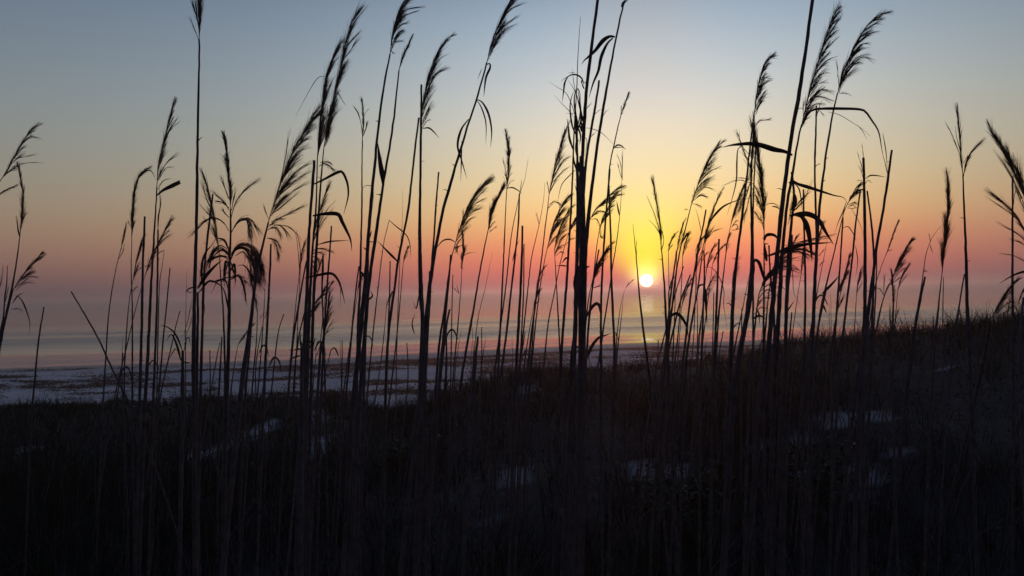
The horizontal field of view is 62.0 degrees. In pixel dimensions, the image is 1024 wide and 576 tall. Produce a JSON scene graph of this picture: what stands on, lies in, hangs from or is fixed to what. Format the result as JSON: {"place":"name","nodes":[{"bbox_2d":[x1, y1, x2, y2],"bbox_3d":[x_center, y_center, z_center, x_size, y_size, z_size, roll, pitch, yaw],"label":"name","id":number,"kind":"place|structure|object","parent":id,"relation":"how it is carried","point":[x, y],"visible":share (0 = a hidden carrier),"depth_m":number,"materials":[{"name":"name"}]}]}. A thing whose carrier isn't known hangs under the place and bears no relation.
{"place":"outdoors","nodes":[
{"label":"outdoors","id":0,"kind":"place"},
{"bbox_2d":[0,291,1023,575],"bbox_3d":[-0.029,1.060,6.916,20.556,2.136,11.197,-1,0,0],"label":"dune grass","id":1,"kind":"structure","parent":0,"point":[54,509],"depth_m":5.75,"materials":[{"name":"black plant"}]},
{"bbox_2d":[0,321,1023,575],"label":"ground","id":2,"kind":"structure","parent":0,"point":[958,403],"depth_m":6.00,"materials":[{"name":"black sand"}]},
{"bbox_2d":[24,307,44,575],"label":"bare stalk","id":3,"kind":"object","parent":2,"relation":"on","point":[28,478],"visible":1,"depth_m":4.00,"materials":[{"name":"plant"}]},
{"bbox_2d":[95,221,127,575],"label":"sea oat","id":4,"kind":"object","parent":2,"relation":"on","point":[105,368],"visible":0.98,"depth_m":4.41,"materials":[{"name":"plant"}]},
{"bbox_2d":[71,291,189,575],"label":"bare stalk","id":5,"kind":"object","parent":2,"relation":"on","point":[148,448],"visible":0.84,"depth_m":4.30,"materials":[{"name":"plant"}]},
{"bbox_2d":[133,216,145,575],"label":"bare stalk","id":6,"kind":"object","parent":2,"relation":"on","point":[138,433],"visible":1,"depth_m":2.62,"materials":[{"name":"plant"}]},
{"bbox_2d":[128,165,155,561],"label":"sea oat","id":7,"kind":"object","parent":2,"relation":"on","point":[132,216],"visible":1,"depth_m":3.98,"materials":[{"name":"plant"}]},
{"bbox_2d":[147,188,161,575],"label":"bare stalk","id":8,"kind":"object","parent":2,"relation":"on","point":[151,455],"visible":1,"depth_m":3.04,"materials":[{"name":"plant"}]},
{"bbox_2d":[137,96,180,575],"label":"sea oat","id":9,"kind":"object","parent":2,"relation":"on","point":[170,186],"visible":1,"depth_m":2.47,"materials":[{"name":"plant"}]},
{"bbox_2d":[150,268,170,574],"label":"bare stalk","id":10,"kind":"object","parent":2,"relation":"on","point":[157,422],"visible":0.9,"depth_m":4.47,"materials":[{"name":"plant"}]},
{"bbox_2d":[160,325,189,575],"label":"leafy stalk","id":11,"kind":"object","parent":2,"relation":"on","point":[181,475],"visible":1,"depth_m":1.87,"materials":[{"name":"plant"}]},
{"bbox_2d":[187,0,204,575],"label":"sea oat","id":12,"kind":"object","parent":2,"relation":"on","point":[194,459],"visible":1,"depth_m":1.76,"materials":[{"name":"plant"}]},
{"bbox_2d":[197,179,213,575],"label":"sea oat stalk","id":13,"kind":"object","parent":2,"relation":"on","point":[200,406],"visible":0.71,"depth_m":2.73,"materials":[{"name":"plant"}]},
{"bbox_2d":[187,241,227,575],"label":"leafy stalk","id":14,"kind":"object","parent":2,"relation":"on","point":[204,277],"visible":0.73,"depth_m":2.66,"materials":[{"name":"plant"}]},
{"bbox_2d":[199,169,226,575],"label":"sea oat","id":15,"kind":"object","parent":2,"relation":"on","point":[215,234],"visible":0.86,"depth_m":3.09,"materials":[{"name":"plant"}]},
{"bbox_2d":[187,130,261,569],"bbox_3d":[-0.662,0.573,2.001,0.294,1.917,0.155,-1,0,29],"label":"sea oat","id":16,"kind":"object","parent":2,"relation":"on","point":[230,265],"visible":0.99,"depth_m":2.00,"materials":[{"name":"plant"}]},
{"bbox_2d":[231,240,268,575],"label":"sea oat","id":17,"kind":"object","parent":2,"relation":"on","point":[254,252],"visible":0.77,"depth_m":3.01,"materials":[{"name":"plant"}]},
{"bbox_2d":[255,244,271,575],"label":"bare stalk","id":18,"kind":"object","parent":2,"relation":"on","point":[261,452],"visible":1,"depth_m":2.96,"materials":[{"name":"plant"}]},
{"bbox_2d":[220,101,328,575],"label":"sea oat","id":19,"kind":"object","parent":2,"relation":"on","point":[285,186],"visible":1,"depth_m":1.74,"materials":[{"name":"plant"}]},
{"bbox_2d":[275,262,305,575],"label":"bare stalk","id":20,"kind":"object","parent":2,"relation":"on","point":[284,443],"visible":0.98,"depth_m":3.60,"materials":[{"name":"plant"}]},
{"bbox_2d":[290,334,313,575],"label":"leafy stalk","id":21,"kind":"object","parent":2,"relation":"on","point":[300,571],"visible":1,"depth_m":1.82,"materials":[{"name":"plant"}]},
{"bbox_2d":[302,179,335,575],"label":"sea oat","id":22,"kind":"object","parent":2,"relation":"on","point":[322,223],"visible":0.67,"depth_m":3.11,"materials":[{"name":"plant"}]},
{"bbox_2d":[294,160,351,575],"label":"stalk","id":23,"kind":"object","parent":2,"relation":"on","point":[339,216],"visible":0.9,"depth_m":2.18,"materials":[{"name":"plant"}]},
{"bbox_2d":[300,34,345,507],"bbox_3d":[-0.526,0.409,2.509,0.251,2.325,0.158,-2,0,42],"label":"sea oat","id":24,"kind":"object","parent":2,"relation":"on","point":[322,128],"visible":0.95,"depth_m":2.49,"materials":[{"name":"plant"}]},
{"bbox_2d":[309,289,336,575],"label":"sea oat","id":25,"kind":"object","parent":2,"relation":"on","point":[329,300],"visible":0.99,"depth_m":3.16,"materials":[{"name":"plant"}]},
{"bbox_2d":[316,254,329,575],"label":"bare stalk","id":26,"kind":"object","parent":2,"relation":"on","point":[326,456],"visible":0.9,"depth_m":3.84,"materials":[{"name":"plant"}]},
{"bbox_2d":[316,226,331,575],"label":"bare stalk","id":27,"kind":"object","parent":2,"relation":"on","point":[319,456],"visible":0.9,"depth_m":3.59,"materials":[{"name":"plant"}]},
{"bbox_2d":[306,1,365,575],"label":"sea oat","id":28,"kind":"object","parent":2,"relation":"on","point":[342,66],"visible":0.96,"depth_m":2.67,"materials":[{"name":"plant"}]},
{"bbox_2d":[334,266,358,575],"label":"bare stalk","id":29,"kind":"object","parent":2,"relation":"on","point":[340,468],"visible":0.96,"depth_m":3.84,"materials":[{"name":"plant"}]},
{"bbox_2d":[354,307,362,575],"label":"bare stalk","id":30,"kind":"object","parent":2,"relation":"on","point":[357,522],"visible":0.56,"depth_m":2.53,"materials":[{"name":"plant"}]},
{"bbox_2d":[352,98,373,575],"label":"sea oat","id":31,"kind":"object","parent":2,"relation":"on","point":[360,261],"visible":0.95,"depth_m":2.83,"materials":[{"name":"plant"}]},
{"bbox_2d":[359,230,378,575],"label":"bare stalk","id":32,"kind":"object","parent":2,"relation":"on","point":[361,488],"visible":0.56,"depth_m":3.08,"materials":[{"name":"plant"}]},
{"bbox_2d":[0,344,761,407],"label":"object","id":33,"kind":"object","parent":2,"relation":"on","point":[338,365],"visible":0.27,"depth_m":47.79,"materials":[{"name":"grey liquid"}]},
{"bbox_2d":[348,33,413,575],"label":"sea oat","id":34,"kind":"object","parent":2,"relation":"on","point":[382,172],"visible":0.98,"depth_m":1.88,"materials":[{"name":"plant"}]},
{"bbox_2d":[341,0,425,575],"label":"sea oat","id":35,"kind":"object","parent":2,"relation":"on","point":[400,15],"visible":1,"depth_m":1.75,"materials":[{"name":"plant"}]},
{"bbox_2d":[380,117,419,575],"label":"bare stalk","id":36,"kind":"object","parent":2,"relation":"on","point":[385,406],"visible":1,"depth_m":2.97,"materials":[{"name":"plant"}]},
{"bbox_2d":[364,427,446,473],"bbox_3d":[-0.932,1.329,6.905,0.661,0.435,0.716,-2,0,42],"label":"shrub","id":37,"kind":"object","parent":2,"relation":"on","point":[396,450],"visible":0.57,"depth_m":6.78,"materials":[{"name":"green plant"}]},
{"bbox_2d":[411,84,422,575],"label":"bare stalk","id":38,"kind":"object","parent":2,"relation":"on","point":[419,300],"visible":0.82,"depth_m":2.38,"materials":[{"name":"plant"}]},
{"bbox_2d":[411,271,432,575],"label":"bare stalk","id":39,"kind":"object","parent":2,"relation":"on","point":[420,449],"visible":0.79,"depth_m":2.15,"materials":[{"name":"plant"}]},
{"bbox_2d":[418,172,439,575],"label":"bare stalk","id":40,"kind":"object","parent":2,"relation":"on","point":[420,535],"visible":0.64,"depth_m":3.02,"materials":[{"name":"plant"}]},
{"bbox_2d":[423,309,449,575],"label":"bare stalk","id":41,"kind":"object","parent":2,"relation":"on","point":[436,424],"visible":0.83,"depth_m":2.77,"materials":[{"name":"plant"}]},
{"bbox_2d":[419,32,456,575],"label":"sea oat","id":42,"kind":"object","parent":2,"relation":"on","point":[438,54],"visible":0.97,"depth_m":2.59,"materials":[{"name":"plant"}]},
{"bbox_2d":[443,333,447,575],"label":"bare stalk","id":43,"kind":"object","parent":2,"relation":"on","point":[444,461],"visible":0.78,"depth_m":3.38,"materials":[{"name":"plant"}]},
{"bbox_2d":[426,174,494,575],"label":"sea oat","id":44,"kind":"object","parent":2,"relation":"on","point":[469,207],"visible":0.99,"depth_m":2.75,"materials":[{"name":"plant"}]},
{"bbox_2d":[396,0,527,575],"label":"sea oat","id":45,"kind":"object","parent":2,"relation":"on","point":[500,27],"visible":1,"depth_m":1.77,"materials":[{"name":"plant"}]},
{"bbox_2d":[461,336,478,575],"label":"bare stalk","id":46,"kind":"object","parent":2,"relation":"on","point":[470,424],"visible":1,"depth_m":2.14,"materials":[{"name":"plant"}]},
{"bbox_2d":[439,181,506,575],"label":"sea oat","id":47,"kind":"object","parent":2,"relation":"on","point":[493,205],"visible":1,"depth_m":2.54,"materials":[{"name":"plant"}]},
{"bbox_2d":[483,194,519,575],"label":"bare stalk","id":48,"kind":"object","parent":2,"relation":"on","point":[495,431],"visible":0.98,"depth_m":3.51,"materials":[{"name":"plant"}]},
{"bbox_2d":[480,162,527,575],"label":"bare stalk","id":49,"kind":"object","parent":2,"relation":"on","point":[494,383],"visible":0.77,"depth_m":4.21,"materials":[{"name":"plant"}]},
{"bbox_2d":[492,128,520,575],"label":"sea oat","id":50,"kind":"object","parent":2,"relation":"on","point":[508,171],"visible":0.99,"depth_m":3.65,"materials":[{"name":"plant"}]},
{"bbox_2d":[0,407,1023,575],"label":"dry grass","id":51,"kind":"structure","parent":2,"relation":"on","point":[364,546],"depth_m":4.38,"materials":[{"name":"plant"}]},
{"bbox_2d":[0,316,1023,567],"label":"ground cover","id":52,"kind":"object","parent":2,"relation":"on","point":[608,418],"visible":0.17,"depth_m":7.54,"materials":[{"name":"black plant"}]},
{"bbox_2d":[507,226,522,575],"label":"bare stalk","id":53,"kind":"object","parent":2,"relation":"on","point":[513,439],"visible":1,"depth_m":2.45,"materials":[{"name":"plant"}]},
{"bbox_2d":[514,120,574,575],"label":"sea oat","id":54,"kind":"object","parent":2,"relation":"on","point":[558,156],"visible":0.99,"depth_m":3.26,"materials":[{"name":"plant"}]},
{"bbox_2d":[521,194,572,553],"bbox_3d":[0.206,0.468,4.488,0.326,1.968,0.204,-1,0,-11],"label":"sea oat","id":55,"kind":"object","parent":2,"relation":"on","point":[559,221],"visible":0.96,"depth_m":4.50,"materials":[{"name":"plant"}]},
{"bbox_2d":[554,203,575,555],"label":"sea oat","id":56,"kind":"object","parent":2,"relation":"on","point":[562,226],"visible":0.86,"depth_m":4.56,"materials":[{"name":"plant"}]},
{"bbox_2d":[552,17,580,575],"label":"bare stalk","id":57,"kind":"object","parent":2,"relation":"on","point":[558,422],"visible":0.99,"depth_m":2.50,"materials":[{"name":"plant"}]},
{"bbox_2d":[554,72,582,575],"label":"bare stalk","id":58,"kind":"object","parent":2,"relation":"on","point":[577,124],"visible":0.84,"depth_m":2.49,"materials":[{"name":"plant"}]},
{"bbox_2d":[560,156,580,575],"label":"bare stalk","id":59,"kind":"object","parent":2,"relation":"on","point":[570,416],"visible":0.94,"depth_m":1.90,"materials":[{"name":"plant"}]},
{"bbox_2d":[569,266,578,575],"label":"stalk","id":60,"kind":"object","parent":2,"relation":"on","point":[571,489],"visible":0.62,"depth_m":1.94,"materials":[{"name":"plant"}]},
{"bbox_2d":[562,0,606,575],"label":"bare stalk","id":61,"kind":"object","parent":2,"relation":"on","point":[578,462],"visible":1,"depth_m":1.86,"materials":[{"name":"plant"}]},
{"bbox_2d":[579,0,627,575],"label":"sea oat","id":62,"kind":"object","parent":2,"relation":"on","point":[597,47],"visible":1,"depth_m":1.87,"materials":[{"name":"plant"}]},
{"bbox_2d":[599,169,610,575],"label":"bare stalk","id":63,"kind":"object","parent":2,"relation":"on","point":[601,484],"visible":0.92,"depth_m":3.23,"materials":[{"name":"plant"}]},
{"bbox_2d":[583,185,627,569],"bbox_3d":[0.401,0.551,3.675,0.251,2.012,0.188,-1,0,0],"label":"sea oat","id":64,"kind":"object","parent":2,"relation":"on","point":[621,187],"visible":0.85,"depth_m":3.66,"materials":[{"name":"plant"}]},
{"bbox_2d":[607,91,630,575],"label":"sea oat","id":65,"kind":"object","parent":2,"relation":"on","point":[612,428],"visible":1,"depth_m":3.04,"materials":[{"name":"plant"}]},
{"bbox_2d":[633,229,669,575],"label":"bare stalk","id":66,"kind":"object","parent":2,"relation":"on","point":[658,461],"visible":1,"depth_m":3.05,"materials":[{"name":"plant"}]},
{"bbox_2d":[647,176,687,575],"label":"sea oat","id":67,"kind":"object","parent":2,"relation":"on","point":[660,231],"visible":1,"depth_m":2.45,"materials":[{"name":"plant"}]},
{"bbox_2d":[615,456,738,537],"bbox_3d":[0.924,1.189,4.648,0.668,0.472,0.776,-1,0,0],"label":"shrub","id":68,"kind":"object","parent":2,"relation":"on","point":[705,477],"visible":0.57,"depth_m":4.66,"materials":[{"name":"black plant"}]},
{"bbox_2d":[649,139,726,575],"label":"sea oat","id":69,"kind":"object","parent":2,"relation":"on","point":[708,164],"visible":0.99,"depth_m":3.09,"materials":[{"name":"plant"}]},
{"bbox_2d":[669,210,706,575],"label":"bare stalk","id":70,"kind":"object","parent":2,"relation":"on","point":[677,433],"visible":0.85,"depth_m":3.54,"materials":[{"name":"plant"}]},
{"bbox_2d":[678,187,736,575],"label":"sea oat","id":71,"kind":"object","parent":2,"relation":"on","point":[707,232],"visible":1,"depth_m":3.16,"materials":[{"name":"plant"}]},
{"bbox_2d":[696,250,726,575],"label":"sea oat stalk","id":72,"kind":"object","parent":2,"relation":"on","point":[699,449],"visible":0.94,"depth_m":3.27,"materials":[{"name":"plant"}]},
{"bbox_2d":[709,239,719,575],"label":"bare stalk","id":73,"kind":"object","parent":2,"relation":"on","point":[712,445],"visible":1,"depth_m":2.93,"materials":[{"name":"plant"}]},
{"bbox_2d":[719,260,754,575],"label":"bare stalk","id":74,"kind":"object","parent":2,"relation":"on","point":[729,457],"visible":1,"depth_m":1.75,"materials":[{"name":"plant"}]},
{"bbox_2d":[724,122,761,575],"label":"sea oat","id":75,"kind":"object","parent":2,"relation":"on","point":[754,133],"visible":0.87,"depth_m":2.38,"materials":[{"name":"plant"}]},
{"bbox_2d":[723,51,777,503],"bbox_3d":[0.623,0.447,2.198,0.221,2.140,0.207,-1,0,0],"label":"sea oat","id":76,"kind":"object","parent":2,"relation":"on","point":[762,82],"visible":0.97,"depth_m":2.18,"materials":[{"name":"plant"}]},
{"bbox_2d":[746,113,777,569],"bbox_3d":[0.928,0.427,3.089,0.122,2.175,0.234,-1,0,0],"label":"sea oat","id":77,"kind":"object","parent":2,"relation":"on","point":[760,173],"visible":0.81,"depth_m":3.08,"materials":[{"name":"plant"}]},
{"bbox_2d":[724,0,813,575],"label":"bare stalk","id":78,"kind":"object","parent":2,"relation":"on","point":[766,373],"visible":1,"depth_m":1.73,"materials":[{"name":"plant"}]},
{"bbox_2d":[742,259,797,575],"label":"sea oat","id":79,"kind":"object","parent":2,"relation":"on","point":[767,276],"visible":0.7,"depth_m":2.68,"materials":[{"name":"plant"}]},
{"bbox_2d":[774,235,798,575],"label":"bare stalk","id":80,"kind":"object","parent":2,"relation":"on","point":[780,516],"visible":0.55,"depth_m":2.48,"materials":[{"name":"plant"}]},
{"bbox_2d":[751,233,837,575],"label":"sea oat","id":81,"kind":"object","parent":2,"relation":"on","point":[798,250],"visible":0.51,"depth_m":3.39,"materials":[{"name":"plant"}]},
{"bbox_2d":[768,176,833,575],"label":"oats","id":82,"kind":"object","parent":2,"relation":"on","point":[794,205],"visible":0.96,"depth_m":2.42,"materials":[{"name":"plant"}]},
{"bbox_2d":[800,189,806,575],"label":"bare stalk","id":83,"kind":"object","parent":2,"relation":"on","point":[802,437],"visible":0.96,"depth_m":3.20,"materials":[{"name":"plant"}]},
{"bbox_2d":[757,424,860,518],"bbox_3d":[1.728,1.053,4.863,0.717,0.544,0.567,-1,0,-45],"label":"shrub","id":84,"kind":"object","parent":2,"relation":"on","point":[824,481],"visible":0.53,"depth_m":4.78,"materials":[{"name":"black plant"}]},
{"bbox_2d":[761,1,887,575],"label":"sea oat","id":85,"kind":"object","parent":2,"relation":"on","point":[811,88],"visible":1,"depth_m":1.81,"materials":[{"name":"plant"}]},
{"bbox_2d":[812,252,851,555],"bbox_3d":[1.400,0.639,3.690,0.214,1.601,0.237,-1,0,0],"label":"sea oat","id":86,"kind":"object","parent":2,"relation":"on","point":[826,393],"visible":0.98,"depth_m":3.67,"materials":[{"name":"plant"}]},
{"bbox_2d":[803,182,865,575],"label":"sea oat","id":87,"kind":"object","parent":2,"relation":"on","point":[806,491],"visible":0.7,"depth_m":3.61,"materials":[{"name":"plant"}]},
{"bbox_2d":[828,217,855,567],"bbox_3d":[1.389,0.573,3.599,0.170,1.748,0.026,-1,0,-10],"label":"bare stalk","id":88,"kind":"object","parent":2,"relation":"on","point":[832,408],"visible":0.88,"depth_m":3.60,"materials":[{"name":"plant"}]},
{"bbox_2d":[828,191,860,575],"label":"bare stalk","id":89,"kind":"object","parent":2,"relation":"on","point":[835,440],"visible":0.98,"depth_m":3.22,"materials":[{"name":"plant"}]},
{"bbox_2d":[807,9,894,575],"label":"sea oat","id":90,"kind":"object","parent":2,"relation":"on","point":[845,73],"visible":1,"depth_m":1.95,"materials":[{"name":"plant"}]},
{"bbox_2d":[850,276,873,575],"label":"bare stalk","id":91,"kind":"object","parent":2,"relation":"on","point":[857,470],"visible":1,"depth_m":1.83,"materials":[{"name":"plant"}]},
{"bbox_2d":[833,150,892,575],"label":"bare stalk","id":92,"kind":"object","parent":2,"relation":"on","point":[853,414],"visible":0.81,"depth_m":2.63,"materials":[{"name":"plant"}]},
{"bbox_2d":[849,146,883,575],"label":"bare stalk","id":93,"kind":"object","parent":2,"relation":"on","point":[862,506],"visible":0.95,"depth_m":2.01,"materials":[{"name":"plant"}]},
{"bbox_2d":[865,191,876,575],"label":"bare stalk","id":94,"kind":"object","parent":2,"relation":"on","point":[868,430],"visible":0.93,"depth_m":3.15,"materials":[{"name":"plant"}]},
{"bbox_2d":[840,237,915,542],"bbox_3d":[1.833,0.565,4.241,0.243,1.625,0.537,-1,0,-10],"label":"sea oat","id":95,"kind":"object","parent":2,"relation":"on","point":[902,256],"visible":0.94,"depth_m":4.08,"materials":[{"name":"plant"}]},
{"bbox_2d":[888,267,899,575],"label":"sea oat","id":96,"kind":"object","parent":2,"relation":"on","point":[893,425],"visible":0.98,"depth_m":3.21,"materials":[{"name":"plant"}]},
{"bbox_2d":[887,276,925,575],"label":"bare stalk","id":97,"kind":"object","parent":2,"relation":"on","point":[902,434],"visible":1,"depth_m":2.62,"materials":[{"name":"plant"}]},
{"bbox_2d":[923,167,954,575],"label":"sea oat","id":98,"kind":"object","parent":2,"relation":"on","point":[946,233],"visible":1,"depth_m":3.46,"materials":[{"name":"plant"}]},
{"bbox_2d":[937,274,964,575],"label":"bare stalk","id":99,"kind":"object","parent":2,"relation":"on","point":[944,453],"visible":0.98,"depth_m":4.07,"materials":[{"name":"plant"}]},
{"bbox_2d":[945,102,988,575],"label":"sea oat","id":100,"kind":"object","parent":2,"relation":"on","point":[968,333],"visible":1,"depth_m":2.13,"materials":[{"name":"plant"}]},
{"bbox_2d":[927,276,1023,573],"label":"sea oat","id":101,"kind":"object","parent":2,"relation":"on","point":[1003,298],"visible":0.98,"depth_m":3.38,"materials":[{"name":"plant"}]},
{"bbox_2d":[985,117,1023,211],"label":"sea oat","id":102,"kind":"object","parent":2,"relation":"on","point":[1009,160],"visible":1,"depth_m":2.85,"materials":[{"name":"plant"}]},
{"bbox_2d":[1011,176,1018,575],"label":"bare stalk","id":103,"kind":"object","parent":2,"relation":"on","point":[1013,406],"visible":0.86,"depth_m":3.62,"materials":[{"name":"plant"}]},
{"bbox_2d":[1018,297,1023,511],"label":"bare stalk","id":104,"kind":"object","parent":2,"relation":"on","point":[1021,389],"visible":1,"depth_m":2.48,"materials":[{"name":"plant"}]},
{"bbox_2d":[0,283,1023,368],"bbox_3d":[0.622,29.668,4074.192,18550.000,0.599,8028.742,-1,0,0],"label":"sea","id":105,"kind":"structure","parent":0,"point":[68,337],"depth_m":154.83,"materials":[{"name":"grey liquid"}]},
{"bbox_2d":[0,0,1023,303],"label":"sky","id":106,"kind":"structure","parent":0,"point":[101,79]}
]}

